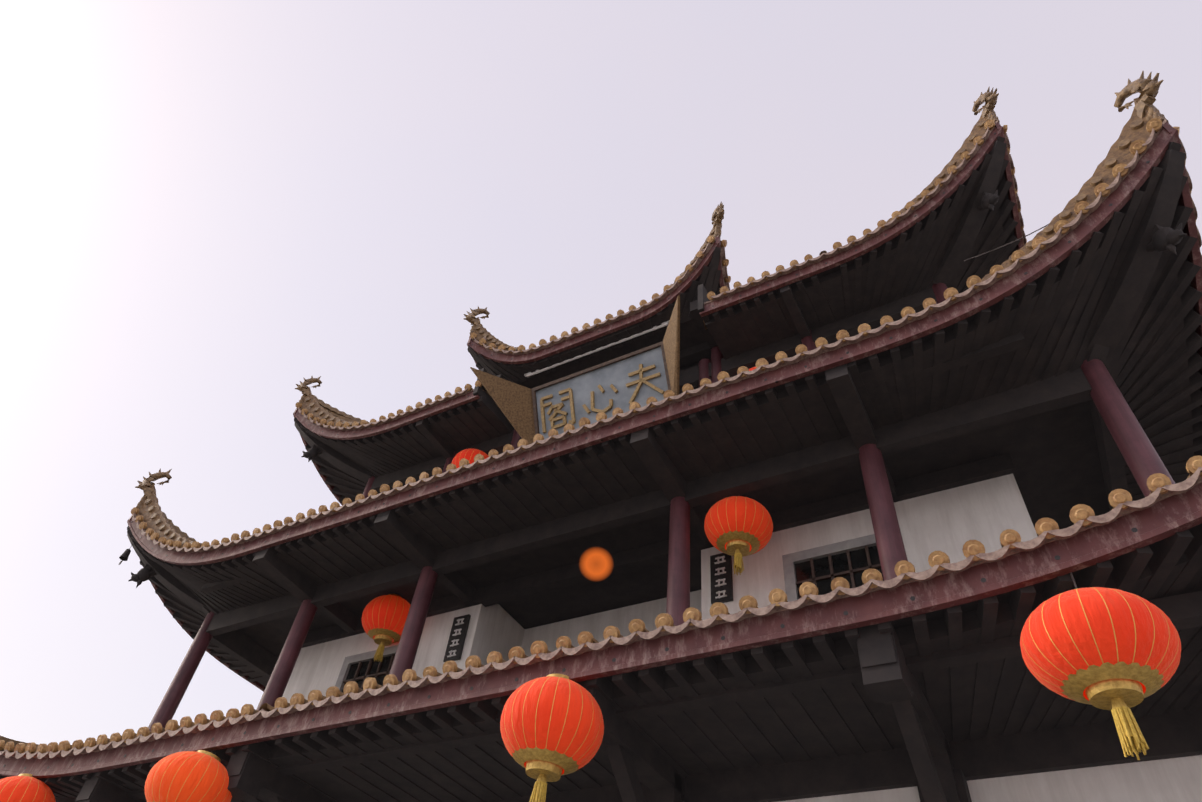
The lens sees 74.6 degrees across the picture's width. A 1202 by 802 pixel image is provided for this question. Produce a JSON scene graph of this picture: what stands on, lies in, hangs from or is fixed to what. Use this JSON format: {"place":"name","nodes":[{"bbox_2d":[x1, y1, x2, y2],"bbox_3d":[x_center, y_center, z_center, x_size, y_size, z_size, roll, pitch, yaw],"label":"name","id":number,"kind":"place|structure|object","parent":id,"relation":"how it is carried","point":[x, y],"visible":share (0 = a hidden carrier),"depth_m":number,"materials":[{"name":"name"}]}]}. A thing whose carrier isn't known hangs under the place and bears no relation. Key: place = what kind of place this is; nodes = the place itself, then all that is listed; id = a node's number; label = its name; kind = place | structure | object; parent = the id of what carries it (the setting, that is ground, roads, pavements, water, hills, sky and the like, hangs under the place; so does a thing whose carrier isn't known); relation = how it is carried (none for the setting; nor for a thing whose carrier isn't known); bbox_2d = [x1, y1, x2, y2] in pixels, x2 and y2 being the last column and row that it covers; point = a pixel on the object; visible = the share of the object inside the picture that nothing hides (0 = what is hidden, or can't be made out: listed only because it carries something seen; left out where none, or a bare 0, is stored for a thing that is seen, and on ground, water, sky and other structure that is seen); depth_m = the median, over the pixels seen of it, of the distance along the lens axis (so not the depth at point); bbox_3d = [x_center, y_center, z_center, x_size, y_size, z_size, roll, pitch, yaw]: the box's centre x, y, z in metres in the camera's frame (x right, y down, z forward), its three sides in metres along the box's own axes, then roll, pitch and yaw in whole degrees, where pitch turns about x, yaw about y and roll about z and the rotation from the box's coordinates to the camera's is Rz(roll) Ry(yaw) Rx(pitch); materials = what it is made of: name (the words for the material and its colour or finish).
{"place":"outdoors","nodes":[
{"label":"outdoors","id":0,"kind":"place"},
{"bbox_2d":[118,544,132,564],"bbox_3d":[-7.026,2.168,11.803,0.120,0.675,0.120,-19,-52,22],"label":"wind bell","id":1,"kind":"object","parent":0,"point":[124,556],"visible":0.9,"depth_m":11.67,"materials":[{"name":"black metal"}]},
{"bbox_2d":[583,551,608,576],"bbox_3d":[-0.002,0.085,0.410,0.017,0.013,0.015,-19,-52,22],"label":"orange lens flare","id":2,"kind":"object","parent":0,"point":[592,559],"visible":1,"depth_m":0.41,"materials":[{"name":"orange"}]},
{"bbox_2d":[470,236,730,352],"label":"roof tiles","id":3,"kind":"object","parent":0,"point":[711,240],"visible":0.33,"depth_m":12.09,"materials":[{"name":"brown ceramic"}]},
{"bbox_2d":[0,0,1201,744],"label":"sky","id":4,"kind":"structure","parent":0,"point":[209,208],"materials":[{"name":"white"}]},
{"bbox_2d":[474,242,729,354],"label":"roof drip tiles","id":5,"kind":"object","parent":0,"point":[685,276],"visible":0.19,"depth_m":11.94,"materials":[{"name":"brown ceramic"}]},
{"bbox_2d":[295,87,999,426],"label":"tier corner ornaments","id":6,"kind":"object","parent":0,"point":[320,409],"visible":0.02,"depth_m":10.54},
{"label":"ground","id":7,"kind":"structure","parent":0,"visible":0},
{"bbox_2d":[55,284,1201,801],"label":"timber frame","id":8,"kind":"object","parent":7,"relation":"on","point":[1049,444],"visible":0.23,"depth_m":7.93,"materials":[{"name":"brown wood"}]},
{"bbox_2d":[362,594,410,661],"bbox_3d":[-2.851,3.007,10.461,0.706,0.912,0.705,-19,-52,22],"label":"lantern","id":9,"kind":"object","parent":8,"relation":"hanging from","point":[384,617],"visible":0.92,"depth_m":10.30,"materials":[{"name":"fabric"}]},
{"bbox_2d":[451,448,488,468],"bbox_3d":[-2.099,1.149,12.804,0.704,1.041,0.702,-19,-52,22],"label":"lantern","id":10,"kind":"object","parent":8,"relation":"hanging from","point":[470,454],"visible":0.1,"depth_m":12.65,"materials":[{"name":"fabric"}]},
{"bbox_2d":[470,295,679,443],"bbox_3d":[-0.179,-0.482,11.548,3.513,1.450,1.303,-19,-52,22],"label":"sign board","id":11,"kind":"object","parent":8,"relation":"attached to","point":[639,376],"visible":0.96,"depth_m":11.64,"materials":[{"name":"grey wood"}]},
{"bbox_2d":[463,201,723,350],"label":"roof corner ornaments","id":12,"kind":"object","parent":8,"relation":"on","point":[479,329],"visible":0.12,"depth_m":13.28},
{"bbox_2d":[467,247,720,383],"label":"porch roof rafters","id":13,"kind":"object","parent":8,"relation":"on","point":[708,278],"visible":0.21,"depth_m":12.07,"materials":[{"name":"black wood"}]},
{"bbox_2d":[467,235,724,363],"bbox_3d":[0.614,-0.179,13.413,4.624,1.024,3.824,-19,-52,22],"label":"fascia board","id":14,"kind":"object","parent":8,"relation":"on","point":[601,331],"depth_m":12.04,"materials":[{"name":"red wood"}]},
{"bbox_2d":[524,320,669,376],"bbox_3d":[-0.097,-0.788,12.260,2.600,0.072,0.050,-19,-52,22],"label":"strip light","id":15,"kind":"object","parent":8,"relation":"attached to","point":[663,324],"visible":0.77,"depth_m":12.20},
{"bbox_2d":[0,523,1201,801],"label":"tier soffit rafters","id":16,"kind":"object","parent":8,"relation":"on","point":[1002,697],"visible":0.4,"depth_m":5.45,"materials":[{"name":"brown wood"}]},
{"bbox_2d":[0,477,1201,777],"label":"fascia board","id":17,"kind":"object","parent":8,"relation":"on","point":[1130,531],"depth_m":5.12,"materials":[{"name":"red wood"}]},
{"bbox_2d":[0,467,1201,758],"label":"tier drip tiles","id":18,"kind":"object","parent":8,"relation":"on","point":[1186,485],"visible":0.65,"depth_m":5.29,"materials":[{"name":"brown ceramic"}]},
{"bbox_2d":[0,456,1201,753],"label":"roof tiles","id":19,"kind":"object","parent":8,"relation":"on","point":[974,548],"visible":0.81,"depth_m":5.43,"materials":[{"name":"beige ceramic"}]},
{"bbox_2d":[518,319,710,388],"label":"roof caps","id":20,"kind":"object","parent":8,"relation":"on","point":[691,334],"visible":0.12,"depth_m":12.34,"materials":[{"name":"brown wood"}]},
{"bbox_2d":[135,71,1165,545],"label":"tier corner ornaments","id":21,"kind":"object","parent":8,"relation":"on","point":[1145,111],"visible":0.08,"depth_m":7.14},
{"bbox_2d":[964,224,1048,260],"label":"cables","id":22,"kind":"object","parent":21,"relation":"on","point":[1006,244],"visible":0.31,"depth_m":8.62,"materials":[{"name":"black"}]},
{"bbox_2d":[294,136,1019,502],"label":"tier soffit rafters","id":23,"kind":"object","parent":8,"relation":"attached to","point":[970,216],"visible":0.38,"depth_m":10.61,"materials":[{"name":"black wood"}]},
{"bbox_2d":[293,120,1023,504],"bbox_3d":[1.918,1.933,14.751,12.424,1.374,9.624,-19,-52,22],"label":"fascia board","id":24,"kind":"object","parent":8,"relation":"attached to","point":[887,234],"depth_m":10.44,"materials":[{"name":"red wood"}]},
{"bbox_2d":[295,120,1026,428],"bbox_3d":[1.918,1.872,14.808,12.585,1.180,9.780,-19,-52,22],"label":"roof tiles","id":25,"kind":"object","parent":8,"relation":"on","point":[989,124],"visible":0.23,"depth_m":10.66,"materials":[{"name":"brown ceramic"}]},
{"bbox_2d":[148,283,1174,730],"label":"columns","id":26,"kind":"structure","parent":8,"relation":"on","point":[1132,439],"depth_m":7.83,"materials":[{"name":"paint"}]},
{"bbox_2d":[298,128,1025,430],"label":"tier drip tiles","id":27,"kind":"object","parent":8,"relation":"on","point":[931,194],"visible":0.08,"depth_m":10.38,"materials":[{"name":"brown ceramic"}]},
{"bbox_2d":[131,118,1195,549],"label":"roof tiles","id":28,"kind":"object","parent":8,"relation":"on","point":[973,280],"visible":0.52,"depth_m":7.88,"materials":[{"name":"brown ceramic"}]},
{"bbox_2d":[127,142,1201,686],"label":"tier soffit rafters","id":29,"kind":"object","parent":8,"relation":"attached to","point":[1117,296],"visible":0.56,"depth_m":7.49,"materials":[{"name":"brown wood"}]},
{"bbox_2d":[127,119,1201,691],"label":"fascia board","id":30,"kind":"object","parent":8,"relation":"attached to","point":[1059,251],"depth_m":7.58,"materials":[{"name":"red wood"}]},
{"bbox_2d":[132,128,1201,552],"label":"tier drip tiles","id":31,"kind":"object","parent":8,"relation":"on","point":[1032,256],"visible":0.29,"depth_m":7.74,"materials":[{"name":"brown ceramic"}]},
{"bbox_2d":[704,495,772,574],"bbox_3d":[1.424,1.320,8.174,0.706,1.086,0.706,-19,-52,22],"label":"lantern","id":32,"kind":"object","parent":8,"relation":"hanging from","point":[738,527],"visible":1,"depth_m":7.95,"materials":[{"name":"fabric"}]},
{"bbox_2d":[282,473,1201,801],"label":"walls","id":33,"kind":"structure","parent":7,"relation":"on","point":[822,555],"depth_m":8.11,"materials":[{"name":"white paint"}]},
{"bbox_2d":[443,553,732,661],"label":"couplet boards","id":34,"kind":"object","parent":33,"relation":"attached to","point":[721,578],"visible":0.98,"depth_m":8.79,"materials":[{"name":"black wood"}]},
{"bbox_3d":[1.431,5.683,10.694,15.765,1.718,13.425,-19,-52,22],"label":"tier","id":35,"kind":"object","parent":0,"visible":0},
{"bbox_2d":[0,773,55,801],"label":"lantern","id":36,"kind":"object","parent":35,"relation":"hanging from","point":[25,787],"visible":1,"depth_m":7.65,"materials":[{"name":"fabric"}]},
{"bbox_2d":[144,750,231,801],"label":"lantern","id":37,"kind":"object","parent":35,"relation":"hanging from","point":[194,776],"visible":0.96,"depth_m":6.45,"materials":[{"name":"fabric"}]},
{"bbox_2d":[500,674,603,801],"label":"lantern","id":38,"kind":"object","parent":35,"relation":"hanging from","point":[551,727],"visible":1,"depth_m":5.11,"materials":[{"name":"fabric"}]},
{"bbox_2d":[1020,573,1180,759],"bbox_3d":[2.525,1.287,3.978,0.707,0.988,0.707,-19,-52,22],"label":"lantern","id":39,"kind":"object","parent":35,"relation":"hanging from","point":[1117,652],"visible":1,"depth_m":3.79,"materials":[{"name":"fabric"}]}
]}

